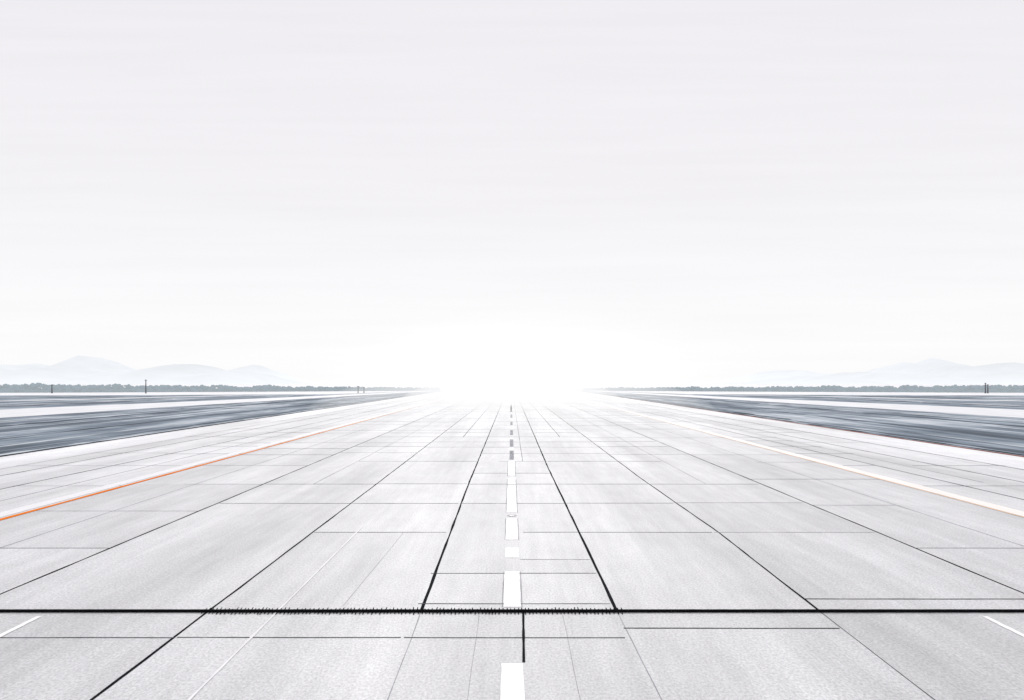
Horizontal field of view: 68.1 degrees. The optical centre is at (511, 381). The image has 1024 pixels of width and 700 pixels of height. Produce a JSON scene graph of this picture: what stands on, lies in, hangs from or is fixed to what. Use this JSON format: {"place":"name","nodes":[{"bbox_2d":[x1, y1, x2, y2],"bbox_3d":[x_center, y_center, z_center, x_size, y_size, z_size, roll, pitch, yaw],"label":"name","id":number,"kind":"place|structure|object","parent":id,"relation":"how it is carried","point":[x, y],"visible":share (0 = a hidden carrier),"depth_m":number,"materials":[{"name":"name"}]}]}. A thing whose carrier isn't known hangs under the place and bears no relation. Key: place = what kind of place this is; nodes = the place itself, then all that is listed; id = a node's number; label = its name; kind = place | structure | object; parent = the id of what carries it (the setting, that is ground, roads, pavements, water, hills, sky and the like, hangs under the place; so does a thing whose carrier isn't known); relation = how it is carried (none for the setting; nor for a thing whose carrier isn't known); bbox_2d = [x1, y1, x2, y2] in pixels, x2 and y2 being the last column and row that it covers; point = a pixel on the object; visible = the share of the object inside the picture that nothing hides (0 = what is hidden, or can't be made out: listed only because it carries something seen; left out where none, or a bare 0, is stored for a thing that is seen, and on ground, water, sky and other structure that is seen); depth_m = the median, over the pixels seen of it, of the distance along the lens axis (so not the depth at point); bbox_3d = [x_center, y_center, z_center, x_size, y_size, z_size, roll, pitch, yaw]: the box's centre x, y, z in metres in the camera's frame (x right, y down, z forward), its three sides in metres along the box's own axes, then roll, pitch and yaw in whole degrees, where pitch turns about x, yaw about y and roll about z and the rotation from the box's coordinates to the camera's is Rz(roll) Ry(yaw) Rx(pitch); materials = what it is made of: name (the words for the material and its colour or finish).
{"place":"outdoors","nodes":[
{"label":"outdoors","id":0,"kind":"place"},
{"bbox_2d":[12,395,266,400],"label":"taxiway","id":1,"kind":"structure","parent":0,"point":[122,398],"depth_m":350.94,"materials":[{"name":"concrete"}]},
{"bbox_2d":[0,355,322,382],"bbox_3d":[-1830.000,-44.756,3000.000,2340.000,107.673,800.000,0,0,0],"label":"hills","id":2,"kind":"structure","parent":0,"point":[79,362],"depth_m":2912.00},
{"bbox_2d":[0,364,330,383],"bbox_3d":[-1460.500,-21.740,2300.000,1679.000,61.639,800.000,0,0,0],"label":"hills","id":3,"kind":"structure","parent":0,"point":[184,374],"depth_m":2044.79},
{"bbox_2d":[0,391,422,417],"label":"taxiway","id":4,"kind":"structure","parent":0,"point":[5,413],"depth_m":240.15,"materials":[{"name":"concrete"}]},
{"bbox_2d":[0,389,454,456],"bbox_3d":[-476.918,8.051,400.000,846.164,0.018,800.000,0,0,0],"label":"apron","id":5,"kind":"object","parent":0,"point":[24,434],"visible":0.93,"depth_m":177.88,"materials":[{"name":"grey asphalt"}]},
{"bbox_2d":[0,388,1023,699],"bbox_3d":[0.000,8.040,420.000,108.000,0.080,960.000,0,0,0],"label":"runway","id":6,"kind":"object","parent":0,"point":[414,502],"visible":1,"depth_m":34.27,"materials":[{"name":"concrete"}]},
{"bbox_2d":[0,607,1023,614],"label":"arresting cable","id":7,"kind":"object","parent":6,"relation":"on","point":[440,610],"visible":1,"depth_m":26.24,"materials":[{"name":"black metal"}]},
{"bbox_2d":[0,382,1023,394],"bbox_3d":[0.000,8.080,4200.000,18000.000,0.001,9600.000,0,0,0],"label":"ground","id":8,"kind":"structure","parent":0,"point":[561,385],"depth_m":1146.43,"materials":[{"name":"grey"}]},
{"bbox_2d":[0,383,439,392],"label":"distant wood","id":9,"kind":"object","parent":8,"relation":"on","point":[30,388],"visible":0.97,"depth_m":564.54,"materials":[{"name":"grey plant"}]},
{"bbox_2d":[582,384,1023,392],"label":"distant wood","id":10,"kind":"object","parent":8,"relation":"on","point":[998,388],"visible":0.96,"depth_m":564.58,"materials":[{"name":"grey plant"}]},
{"bbox_2d":[0,0,1023,381],"label":"sky","id":11,"kind":"structure","parent":0,"point":[307,190],"materials":[{"name":"white"}]},
{"bbox_2d":[567,389,1023,456],"bbox_3d":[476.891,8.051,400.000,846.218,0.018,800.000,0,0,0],"label":"apron","id":12,"kind":"object","parent":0,"point":[998,434],"visible":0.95,"depth_m":177.88,"materials":[{"name":"grey asphalt"}]},
{"bbox_2d":[582,390,1023,417],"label":"taxiway","id":13,"kind":"structure","parent":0,"point":[1017,413],"depth_m":240.15,"materials":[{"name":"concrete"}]},
{"bbox_2d":[692,358,968,382],"bbox_3d":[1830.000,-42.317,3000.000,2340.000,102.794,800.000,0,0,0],"label":"hills","id":14,"kind":"structure","parent":0,"point":[918,367],"depth_m":2870.60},
{"bbox_2d":[691,362,1023,383],"bbox_3d":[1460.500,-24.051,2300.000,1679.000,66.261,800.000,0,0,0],"label":"hills","id":15,"kind":"structure","parent":0,"point":[1005,373],"depth_m":2081.80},
{"bbox_2d":[755,395,1010,400],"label":"taxiway","id":16,"kind":"structure","parent":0,"point":[900,398],"depth_m":350.94,"materials":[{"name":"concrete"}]}
]}

